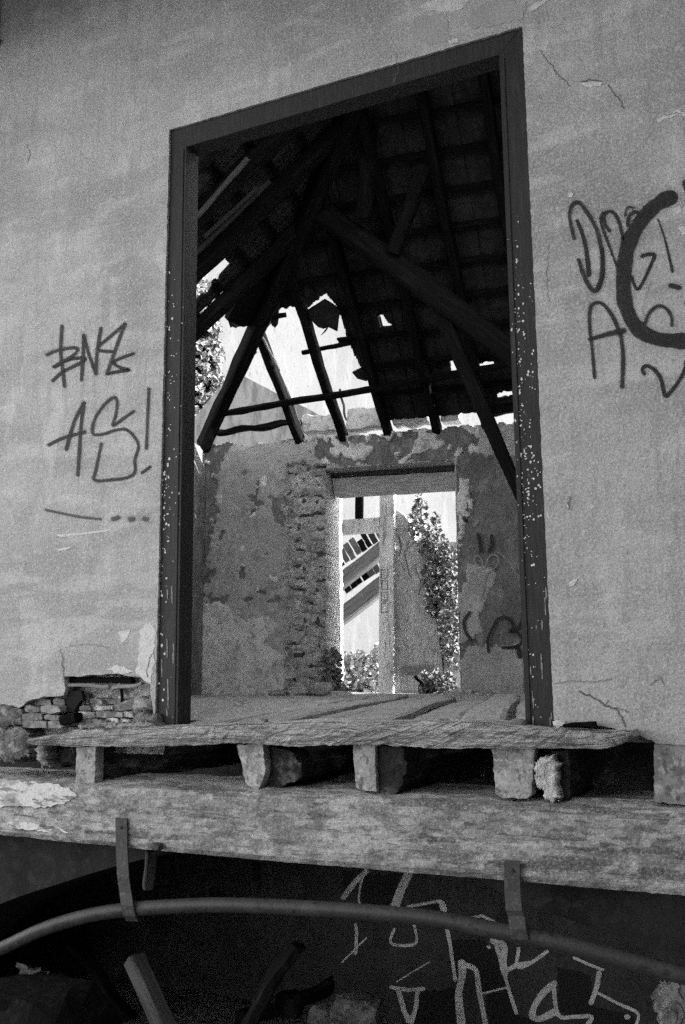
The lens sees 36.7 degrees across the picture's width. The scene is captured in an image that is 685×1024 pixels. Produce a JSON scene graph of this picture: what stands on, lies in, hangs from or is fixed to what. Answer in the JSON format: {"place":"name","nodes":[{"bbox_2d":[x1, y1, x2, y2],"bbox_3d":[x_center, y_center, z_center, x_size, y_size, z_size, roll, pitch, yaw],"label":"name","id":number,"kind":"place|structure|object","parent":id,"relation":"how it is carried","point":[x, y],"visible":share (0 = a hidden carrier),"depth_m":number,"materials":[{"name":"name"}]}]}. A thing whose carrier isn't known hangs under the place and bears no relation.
{"place":"outdoors","nodes":[
{"label":"outdoors","id":0,"kind":"place"},
{"bbox_2d":[0,961,409,1023],"bbox_3d":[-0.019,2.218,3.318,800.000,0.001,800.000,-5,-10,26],"label":"ground","id":1,"kind":"structure","parent":0,"point":[186,1006],"depth_m":5.34,"materials":[{"name":"black soil"}]},
{"bbox_2d":[0,973,121,1023],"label":"debris heap","id":2,"kind":"object","parent":1,"relation":"on","point":[58,998],"visible":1,"depth_m":4.00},
{"bbox_2d":[16,962,49,974],"bbox_3d":[-1.268,1.978,4.323,0.256,0.152,0.090,-5,-10,26],"label":"crumpled sheet","id":3,"kind":"object","parent":2,"relation":"on","point":[24,969],"visible":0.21,"depth_m":4.36,"materials":[{"name":"grey"}]},
{"bbox_2d":[63,932,139,1021],"bbox_3d":[-1.152,2.206,4.906,0.082,0.289,0.637,8,-12,-42],"label":"charred plank","id":4,"kind":"object","parent":1,"relation":"on","point":[83,956],"visible":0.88,"depth_m":4.90,"materials":[{"name":"black wood"}]},
{"bbox_2d":[124,952,176,1023],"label":"leaning post","id":5,"kind":"object","parent":1,"relation":"on","point":[149,991],"visible":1,"depth_m":4.08,"materials":[{"name":"grey wood"}]},
{"bbox_2d":[240,941,305,1023],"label":"charred plank","id":6,"kind":"object","parent":1,"relation":"on","point":[285,960],"visible":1,"depth_m":3.98,"materials":[{"name":"black wood"}]},
{"bbox_2d":[272,989,302,1018],"bbox_3d":[-0.214,1.943,4.080,0.112,0.090,0.080,-5,-10,26],"label":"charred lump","id":7,"kind":"object","parent":6,"relation":"on","point":[287,1004],"visible":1,"depth_m":4.05,"materials":[{"name":"black wood"}]},
{"bbox_2d":[235,975,334,1023],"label":"charred plank","id":8,"kind":"object","parent":1,"relation":"on","point":[323,989],"visible":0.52,"depth_m":4.69,"materials":[{"name":"black wood"}]},
{"bbox_2d":[307,1002,333,1023],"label":"cellar stone","id":9,"kind":"object","parent":1,"relation":"on","point":[319,1014],"visible":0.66,"depth_m":4.34,"materials":[{"name":"grey stone"}]},
{"bbox_2d":[0,852,670,1023],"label":"cellar back wall","id":10,"kind":"structure","parent":1,"relation":"on","point":[412,974],"depth_m":5.21,"materials":[{"name":"black paint"}]},
{"bbox_2d":[0,835,684,965],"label":"cellar arch wall","id":11,"kind":"structure","parent":1,"relation":"on","point":[35,873],"depth_m":3.24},
{"bbox_2d":[0,720,655,790],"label":"wall","id":12,"kind":"structure","parent":11,"relation":"on","point":[638,768],"depth_m":4.31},
{"bbox_2d":[0,0,684,754],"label":"plaster wall","id":13,"kind":"structure","parent":11,"relation":"on","point":[100,100],"depth_m":4.01,"materials":[{"name":"paint"}]},
{"bbox_2d":[0,726,15,761],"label":"rubble stone","id":14,"kind":"object","parent":13,"relation":"attached to","point":[2,742],"visible":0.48,"depth_m":4.15,"materials":[{"name":"grey stone"}]},
{"bbox_2d":[0,704,28,725],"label":"rubble stone","id":15,"kind":"object","parent":14,"relation":"on","point":[10,715],"visible":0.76,"depth_m":4.18,"materials":[{"name":"grey stone"}]},
{"bbox_2d":[4,726,44,762],"bbox_3d":[-1.241,0.951,4.255,0.137,0.144,0.325,-5,-10,26],"label":"rubble stone","id":16,"kind":"object","parent":13,"relation":"attached to","point":[19,749],"visible":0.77,"depth_m":4.12,"materials":[{"name":"grey stone"}]},
{"bbox_2d":[34,745,65,767],"bbox_3d":[-1.135,0.974,4.135,0.090,0.086,0.225,-5,-10,26],"label":"rubble stone","id":17,"kind":"object","parent":13,"relation":"attached to","point":[48,756],"visible":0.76,"depth_m":4.05,"materials":[{"name":"grey stone"}]},
{"bbox_2d":[58,747,76,767],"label":"rubble stone","id":18,"kind":"object","parent":13,"relation":"attached to","point":[67,758],"visible":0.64,"depth_m":4.06,"materials":[{"name":"grey stone"}]},
{"bbox_2d":[67,683,113,688],"bbox_3d":[-0.996,0.686,4.070,0.220,0.025,0.020,-5,-10,25],"label":"lath","id":19,"kind":"object","parent":13,"relation":"attached to","point":[91,685],"visible":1,"depth_m":4.06,"materials":[{"name":"grey wood"}]},
{"bbox_2d":[120,688,123,701],"bbox_3d":[-0.855,0.713,4.006,0.017,0.071,0.012,-5,-10,26],"label":"lath","id":20,"kind":"object","parent":13,"relation":"attached to","point":[122,695],"visible":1,"depth_m":4.00,"materials":[{"name":"black wood"}]},
{"bbox_2d":[111,682,144,689],"bbox_3d":[-0.830,0.670,3.984,0.158,0.030,0.018,-4,-10,24],"label":"lath","id":21,"kind":"object","parent":13,"relation":"attached to","point":[115,687],"visible":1,"depth_m":3.97,"materials":[{"name":"grey wood"}]},
{"bbox_2d":[120,696,152,711],"bbox_3d":[-0.769,0.745,3.998,0.182,0.064,0.109,-5,-10,26],"label":"rubble stone","id":22,"kind":"object","parent":13,"relation":"on","point":[138,703],"visible":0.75,"depth_m":3.95,"materials":[{"name":"grey stone"}]},
{"bbox_2d":[196,69,512,451],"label":"hipped roof","id":23,"kind":"structure","parent":13,"relation":"on","point":[392,212],"depth_m":8.97,"materials":[{"name":"wood"}]},
{"bbox_2d":[225,278,267,326],"bbox_3d":[-0.857,-1.962,9.702,0.440,0.369,0.768,-5,-10,26],"label":"slipped boarding","id":24,"kind":"object","parent":23,"relation":"on","point":[241,312],"visible":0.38,"depth_m":9.64,"materials":[{"name":"black wood"}]},
{"bbox_2d":[262,336,280,371],"bbox_3d":[-0.707,-1.551,10.102,0.031,0.290,0.357,-5,-10,27],"label":"wood splinter","id":25,"kind":"object","parent":23,"relation":"on","point":[270,353],"visible":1,"depth_m":10.11,"materials":[{"name":"grey wood"}]},
{"bbox_2d":[271,301,279,327],"bbox_3d":[-0.667,-1.898,9.924,0.117,0.192,0.256,1,-9,-7],"label":"hanging tile","id":26,"kind":"object","parent":23,"relation":"hanging from","point":[274,323],"visible":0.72,"depth_m":9.96,"materials":[{"name":"tile"}]},
{"bbox_2d":[283,384,300,425],"bbox_3d":[-0.507,-1.086,10.470,0.029,0.346,0.417,-4,-10,21],"label":"wood splinter","id":27,"kind":"object","parent":23,"relation":"on","point":[289,397],"visible":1,"depth_m":10.48,"materials":[{"name":"grey wood"}]},
{"bbox_2d":[308,299,339,330],"bbox_3d":[-0.193,-1.867,9.805,0.329,0.248,0.269,1,-9,-8],"label":"hanging tile","id":28,"kind":"object","parent":23,"relation":"hanging from","point":[324,313],"visible":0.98,"depth_m":9.80,"materials":[{"name":"tile"}]},
{"bbox_2d":[338,389,346,420],"bbox_3d":[0.006,-1.072,10.348,0.033,0.273,0.312,-2,-9,11],"label":"wood splinter","id":29,"kind":"object","parent":23,"relation":"on","point":[343,404],"visible":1,"depth_m":10.36,"materials":[{"name":"grey wood"}]},
{"bbox_2d":[352,367,366,380],"bbox_3d":[0.184,-1.356,10.203,0.158,0.117,0.113,6,-11,-35],"label":"tile","id":30,"kind":"object","parent":23,"relation":"attached to","point":[359,373],"visible":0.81,"depth_m":10.19,"materials":[{"name":"tile"}]},
{"bbox_2d":[222,362,509,416],"bbox_3d":[0.239,-1.214,10.150,3.290,0.257,0.077,-4,-10,21],"label":"fallen purlin","id":31,"kind":"object","parent":23,"relation":"on","point":[356,391],"visible":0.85,"depth_m":10.18,"materials":[{"name":"black wood"}]},
{"bbox_2d":[157,29,553,726],"bbox_3d":[-0.017,-0.443,3.788,1.550,2.428,0.089,-5,-10,26],"label":"door frame","id":32,"kind":"object","parent":13,"relation":"attached to","point":[503,53],"visible":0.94,"depth_m":3.88,"materials":[{"name":"paint"}]},
{"bbox_2d":[0,767,684,895],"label":"ledge beam","id":33,"kind":"structure","parent":11,"relation":"on","point":[628,840],"depth_m":3.33,"materials":[{"name":"wood"}]},
{"bbox_2d":[115,818,138,921],"bbox_3d":[-0.769,1.261,3.646,0.057,0.336,0.190,5,-11,-32],"label":"iron strap","id":34,"kind":"object","parent":33,"relation":"attached to","point":[124,884],"visible":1,"depth_m":3.68,"materials":[{"name":"grey metal"}]},
{"bbox_2d":[0,897,684,984],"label":"arch pipe","id":35,"kind":"object","parent":34,"relation":"attached to","point":[621,958],"visible":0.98,"depth_m":3.19,"materials":[{"name":"grey metal"}]},
{"bbox_2d":[142,850,157,889],"bbox_3d":[-0.712,1.322,3.823,0.043,0.149,0.076,3,-10,-22],"label":"iron peg","id":36,"kind":"object","parent":33,"relation":"hanging from","point":[149,869],"visible":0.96,"depth_m":3.81,"materials":[{"name":"black metal"}]},
{"bbox_2d":[151,842,162,850],"bbox_3d":[-0.653,1.180,3.645,0.038,0.027,0.032,-5,-10,26],"label":"bolt head","id":37,"kind":"object","parent":33,"relation":"attached to","point":[156,846],"visible":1,"depth_m":3.63},
{"bbox_2d":[76,743,249,782],"bbox_3d":[-0.698,1.058,4.523,0.136,0.151,1.330,-5,-10,26],"label":"floor joist","id":38,"kind":"object","parent":33,"relation":"on","point":[95,764],"visible":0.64,"depth_m":4.25,"materials":[{"name":"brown wood"}]},
{"bbox_2d":[237,744,354,789],"bbox_3d":[-0.034,0.989,4.199,0.142,0.175,1.330,-5,-10,26],"label":"floor joist","id":39,"kind":"object","parent":33,"relation":"on","point":[255,761],"visible":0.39,"depth_m":3.60,"materials":[{"name":"grey wood"}]},
{"bbox_2d":[265,745,354,787],"bbox_3d":[-0.128,0.936,3.831,0.219,0.169,0.500,-5,-10,26],"label":"rotten joist","id":40,"kind":"object","parent":33,"relation":"on","point":[292,765],"visible":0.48,"depth_m":3.65,"materials":[{"name":"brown wood"}]},
{"bbox_2d":[353,744,492,791],"bbox_3d":[0.359,0.937,4.009,0.108,0.163,1.330,-5,-10,26],"label":"floor joist","id":41,"kind":"object","parent":33,"relation":"on","point":[365,756],"visible":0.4,"depth_m":3.42,"materials":[{"name":"grey wood"}]},
{"bbox_2d":[27,718,639,748],"bbox_3d":[-0.149,0.776,3.601,2.319,0.115,0.210,-5,-10,26],"label":"sill plank","id":42,"kind":"object","parent":41,"relation":"on","point":[466,733],"visible":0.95,"depth_m":3.42,"materials":[{"name":"grey wood"}]},
{"bbox_2d":[59,712,82,725],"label":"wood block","id":43,"kind":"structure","parent":42,"relation":"on","point":[73,718],"depth_m":3.97,"materials":[{"name":"black wood"}]},
{"bbox_2d":[78,719,165,728],"bbox_3d":[-0.835,0.809,3.911,0.357,0.049,0.095,-5,-10,26],"label":"rubble stone","id":44,"kind":"object","parent":42,"relation":"on","point":[102,723],"visible":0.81,"depth_m":3.88,"materials":[{"name":"grey stone"}]},
{"bbox_2d":[133,709,161,722],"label":"rubble stone","id":45,"kind":"object","parent":42,"relation":"on","point":[147,715],"visible":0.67,"depth_m":3.88,"materials":[{"name":"grey stone"}]},
{"bbox_2d":[255,718,267,721],"bbox_3d":[-0.288,0.750,3.703,0.046,0.020,0.035,-5,-10,26],"label":"mortar crumb","id":46,"kind":"object","parent":42,"relation":"on","point":[261,720],"visible":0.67,"depth_m":3.69,"materials":[{"name":"concrete"}]},
{"bbox_2d":[509,719,526,724],"bbox_3d":[0.551,0.662,3.248,0.054,0.023,0.042,-5,-10,26],"label":"mortar crumb","id":47,"kind":"object","parent":42,"relation":"on","point":[518,721],"visible":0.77,"depth_m":3.23,"materials":[{"name":"concrete"}]},
{"bbox_2d":[552,720,567,726],"bbox_3d":[0.666,0.647,3.159,0.042,0.018,0.032,-5,-10,26],"label":"plaster crumb","id":48,"kind":"object","parent":42,"relation":"on","point":[558,723],"visible":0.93,"depth_m":3.15,"materials":[{"name":"white paint"}]},
{"bbox_2d":[562,721,596,727],"bbox_3d":[0.721,0.645,3.134,0.094,0.021,0.058,-5,-10,26],"label":"slate chip","id":49,"kind":"object","parent":42,"relation":"on","point":[588,723],"visible":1,"depth_m":3.12,"materials":[{"name":"black stone"}]},
{"bbox_2d":[377,744,492,794],"bbox_3d":[0.361,0.920,3.790,0.113,0.184,0.900,-5,-10,26],"label":"rotten joist","id":50,"kind":"object","parent":33,"relation":"on","point":[402,768],"visible":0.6,"depth_m":3.54,"materials":[{"name":"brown wood"}]},
{"bbox_2d":[504,861,528,944],"bbox_3d":[0.512,1.144,3.021,0.063,0.224,0.129,-1,-9,3],"label":"iron strap","id":51,"kind":"object","parent":33,"relation":"attached to","point":[513,900],"visible":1,"depth_m":3.06,"materials":[{"name":"grey metal"}]},
{"bbox_2d":[492,748,559,798],"bbox_3d":[0.816,0.898,3.785,0.157,0.166,1.330,-5,-10,26],"label":"floor joist","id":52,"kind":"object","parent":33,"relation":"on","point":[514,772],"visible":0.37,"depth_m":3.19,"materials":[{"name":"grey wood"}]},
{"bbox_2d":[533,754,563,802],"bbox_3d":[0.633,0.812,3.158,0.087,0.142,0.066,-5,-10,26],"label":"stone","id":53,"kind":"object","parent":33,"relation":"on","point":[547,775],"visible":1,"depth_m":3.13,"materials":[{"name":"grey stone"}]},
{"bbox_2d":[551,744,623,800],"bbox_3d":[0.847,0.863,3.509,0.059,0.168,0.800,-5,-10,26],"label":"rotten joist","id":54,"kind":"object","parent":33,"relation":"on","point":[583,770],"visible":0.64,"depth_m":3.35,"materials":[{"name":"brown wood"}]},
{"bbox_2d":[653,744,684,804],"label":"floor joist","id":55,"kind":"object","parent":33,"relation":"on","point":[669,773],"visible":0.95,"depth_m":2.99,"materials":[{"name":"wood"}]},
{"bbox_2d":[330,990,384,1023],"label":"cellar stone","id":56,"kind":"object","parent":1,"relation":"on","point":[355,1007],"visible":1,"depth_m":4.26,"materials":[{"name":"grey stone"}]},
{"bbox_2d":[651,962,684,1023],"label":"pale stone","id":57,"kind":"object","parent":1,"relation":"on","point":[668,997],"visible":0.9,"depth_m":3.59,"materials":[{"name":"grey stone"}]},
{"bbox_2d":[191,692,519,719],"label":"floor","id":58,"kind":"structure","parent":0,"point":[205,707],"depth_m":8.78,"materials":[{"name":"grey wood"}]},
{"bbox_2d":[191,444,204,695],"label":"side wall","id":59,"kind":"structure","parent":58,"relation":"on","point":[198,555],"depth_m":10.79,"materials":[{"name":"paint"}]},
{"bbox_2d":[268,690,288,695],"bbox_3d":[-0.630,1.809,10.332,0.192,0.060,0.224,-5,-10,26],"label":"rubble heap","id":60,"kind":"object","parent":58,"relation":"on","point":[277,692],"visible":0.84,"depth_m":10.24,"materials":[{"name":"stone"}]},
{"bbox_2d":[191,697,371,723],"bbox_3d":[-0.205,1.163,6.109,0.172,0.064,4.330,-2,-9,10],"label":"floor board","id":61,"kind":"object","parent":58,"relation":"on","point":[253,714],"visible":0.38,"depth_m":5.02,"materials":[{"name":"grey wood"}]},
{"bbox_2d":[286,686,309,695],"bbox_3d":[-0.408,1.780,10.266,0.256,0.090,0.224,-5,-10,26],"label":"rubble heap","id":62,"kind":"object","parent":58,"relation":"on","point":[300,690],"visible":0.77,"depth_m":10.17,"materials":[{"name":"stone"}]},
{"bbox_2d":[306,682,336,695],"bbox_3d":[-0.212,1.748,10.208,0.288,0.135,0.224,-5,-10,26],"label":"rubble heap","id":63,"kind":"object","parent":58,"relation":"on","point":[319,688],"visible":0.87,"depth_m":10.11,"materials":[{"name":"stone"}]},
{"bbox_2d":[236,693,407,721],"bbox_3d":[0.031,1.155,6.145,0.238,0.070,4.679,-2,-9,10],"label":"floor board","id":64,"kind":"object","parent":58,"relation":"on","point":[315,711],"visible":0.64,"depth_m":5.12,"materials":[{"name":"grey wood"}]},
{"bbox_2d":[318,647,348,692],"bbox_3d":[-0.110,1.584,10.221,0.360,0.498,0.258,-3,-9,16],"label":"weed clump","id":65,"kind":"object","parent":58,"relation":"on","point":[332,671],"visible":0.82,"depth_m":10.19,"materials":[{"name":"grey plant"}]},
{"bbox_2d":[325,691,352,695],"bbox_3d":[-0.039,1.793,10.146,0.224,0.075,0.224,-5,-10,26],"label":"rubble heap","id":66,"kind":"object","parent":58,"relation":"on","point":[335,693],"visible":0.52,"depth_m":10.05,"materials":[{"name":"stone"}]},
{"bbox_2d":[201,422,524,695],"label":"back wall","id":67,"kind":"structure","parent":58,"relation":"on","point":[272,612],"depth_m":10.61,"materials":[{"name":"paint"}]},
{"bbox_2d":[301,414,336,436],"bbox_3d":[-0.232,-0.917,10.906,0.375,0.220,0.200,-3,-9,17],"label":"wall top stone","id":68,"kind":"object","parent":67,"relation":"on","point":[315,425],"visible":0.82,"depth_m":10.82,"materials":[{"name":"grey stone"}]},
{"bbox_2d":[346,407,381,433],"bbox_3d":[0.245,-0.959,10.761,0.377,0.238,0.200,-3,-9,17],"label":"wall top stone","id":69,"kind":"object","parent":67,"relation":"on","point":[362,420],"visible":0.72,"depth_m":10.68,"materials":[{"name":"grey stone"}]},
{"bbox_2d":[392,417,429,428],"bbox_3d":[0.708,-0.956,10.613,0.377,0.168,0.200,-3,-9,17],"label":"wall top stone","id":70,"kind":"object","parent":67,"relation":"on","point":[413,423],"visible":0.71,"depth_m":10.54,"materials":[{"name":"grey stone"}]},
{"bbox_2d":[441,413,462,424],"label":"wall top stone","id":71,"kind":"object","parent":67,"relation":"on","point":[452,420],"visible":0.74,"depth_m":10.41,"materials":[{"name":"grey stone"}]},
{"bbox_2d":[342,495,395,692],"bbox_3d":[0.247,0.845,11.337,0.721,2.301,0.103,-3,-9,17],"label":"yard door frame","id":72,"kind":"object","parent":58,"relation":"on","point":[384,524],"visible":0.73,"depth_m":11.24,"materials":[{"name":"grey"}]},
{"bbox_2d":[315,696,426,718],"bbox_3d":[0.249,1.175,6.182,0.136,0.052,5.002,-2,-9,10],"label":"floor board","id":73,"kind":"object","parent":58,"relation":"on","point":[353,712],"visible":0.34,"depth_m":5.39,"materials":[{"name":"grey wood"}]},
{"bbox_2d":[340,696,455,719],"bbox_3d":[0.394,1.110,5.877,0.249,0.052,4.412,-2,-9,9],"label":"floor board","id":74,"kind":"object","parent":58,"relation":"on","point":[405,710],"visible":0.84,"depth_m":5.16,"materials":[{"name":"grey wood"}]},
{"bbox_2d":[414,675,430,693],"bbox_3d":[0.829,1.794,10.687,0.039,0.212,0.233,8,-13,-44],"label":"fallen stick","id":75,"kind":"object","parent":58,"relation":"on","point":[419,681],"visible":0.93,"depth_m":10.70,"materials":[{"name":"black wood"}]},
{"bbox_2d":[395,509,460,692],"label":"ruin wall","id":76,"kind":"structure","parent":58,"relation":"on","point":[418,650],"depth_m":11.17,"materials":[{"name":"grey"}]},
{"bbox_2d":[407,493,459,671],"bbox_3d":[0.991,0.817,11.028,0.675,2.208,0.302,-3,-9,18],"label":"ivy plant","id":77,"kind":"object","parent":58,"relation":"on","point":[447,648],"visible":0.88,"depth_m":10.98,"materials":[{"name":"grey plant"}]},
{"bbox_2d":[430,511,449,602],"bbox_3d":[1.054,0.521,11.072,0.241,1.099,0.159,-3,-9,16],"label":"ivy sprig","id":78,"kind":"object","parent":77,"relation":"attached to","point":[435,521],"visible":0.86,"depth_m":11.11,"materials":[{"name":"grey plant"}]},
{"bbox_2d":[418,667,459,693],"bbox_3d":[0.981,1.766,10.695,0.485,0.317,0.347,-3,-9,17],"label":"weed clump","id":79,"kind":"object","parent":58,"relation":"on","point":[433,683],"visible":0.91,"depth_m":10.61,"materials":[{"name":"grey plant"}]},
{"bbox_2d":[413,697,490,719],"bbox_3d":[0.674,1.137,5.941,0.206,0.055,4.811,-2,-9,10],"label":"floor board","id":80,"kind":"object","parent":58,"relation":"on","point":[459,710],"visible":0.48,"depth_m":5.25,"materials":[{"name":"grey wood"}]},
{"bbox_2d":[448,690,477,694],"bbox_3d":[1.143,1.729,9.779,0.256,0.090,0.224,-5,-10,26],"label":"rubble heap","id":81,"kind":"object","parent":58,"relation":"on","point":[462,692],"visible":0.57,"depth_m":9.68,"materials":[{"name":"stone"}]},
{"bbox_2d":[429,305,516,500],"bbox_3d":[1.396,-0.193,8.293,1.354,3.326,0.154,-3,-9,18],"label":"leaning pole","id":82,"kind":"object","parent":58,"relation":"on","point":[463,364],"visible":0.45,"depth_m":8.44,"materials":[{"name":"black wood"}]},
{"bbox_2d":[473,692,496,694],"bbox_3d":[1.341,1.734,9.715,0.192,0.075,0.224,-5,-10,26],"label":"rubble heap","id":83,"kind":"object","parent":58,"relation":"on","point":[485,693],"visible":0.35,"depth_m":9.64,"materials":[{"name":"stone"}]},
{"bbox_2d":[461,693,517,719],"bbox_3d":[0.845,1.062,5.637,0.190,0.066,4.373,-2,-9,10],"label":"floor board","id":84,"kind":"object","parent":58,"relation":"on","point":[498,706],"visible":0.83,"depth_m":4.80,"materials":[{"name":"grey wood"}]},
{"bbox_2d":[515,694,525,719],"bbox_3d":[1.078,1.086,5.758,0.212,0.062,4.787,-2,-9,10],"label":"floor board","id":85,"kind":"object","parent":58,"relation":"on","point":[520,710],"visible":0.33,"depth_m":5.00,"materials":[{"name":"grey wood"}]},
{"bbox_2d":[628,736,653,742],"bbox_3d":[1.263,1.037,5.377,0.223,0.054,4.444,-2,-9,10],"label":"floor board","id":86,"kind":"object","parent":58,"relation":"on","point":[639,739],"depth_m":3.21,"materials":[{"name":"grey wood"}]},
{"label":"yard terrace","id":87,"kind":"structure","parent":0,"visible":0},
{"bbox_2d":[194,377,359,446],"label":"outbuilding","id":88,"kind":"structure","parent":87,"relation":"on","point":[249,392],"depth_m":14.56,"materials":[{"name":"grey paint"}]},
{"bbox_2d":[195,259,513,687],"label":"neighbour house","id":89,"kind":"structure","parent":87,"relation":"on","point":[286,339],"depth_m":17.45,"materials":[{"name":"paint"}]},
{"bbox_2d":[195,267,225,415],"bbox_3d":[-2.297,-2.660,16.720,0.919,3.268,0.476,2,-9,-18],"label":"ivy plant","id":90,"kind":"object","parent":89,"relation":"attached to","point":[213,351],"visible":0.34,"depth_m":16.63,"materials":[{"name":"grey plant"}]},
{"bbox_2d":[342,533,379,625],"bbox_3d":[0.146,0.852,12.707,1.131,1.520,0.319,-3,-9,17],"label":"collapsed roof frame","id":91,"kind":"object","parent":87,"relation":"on","point":[365,566],"visible":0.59,"depth_m":12.62,"materials":[{"name":"wood"}]},
{"bbox_2d":[343,642,378,692],"bbox_3d":[0.173,1.985,12.783,1.149,0.750,0.778,-3,-9,17],"label":"yard bush","id":92,"kind":"object","parent":87,"relation":"on","point":[367,681],"visible":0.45,"depth_m":12.52,"materials":[{"name":"grey plant"}]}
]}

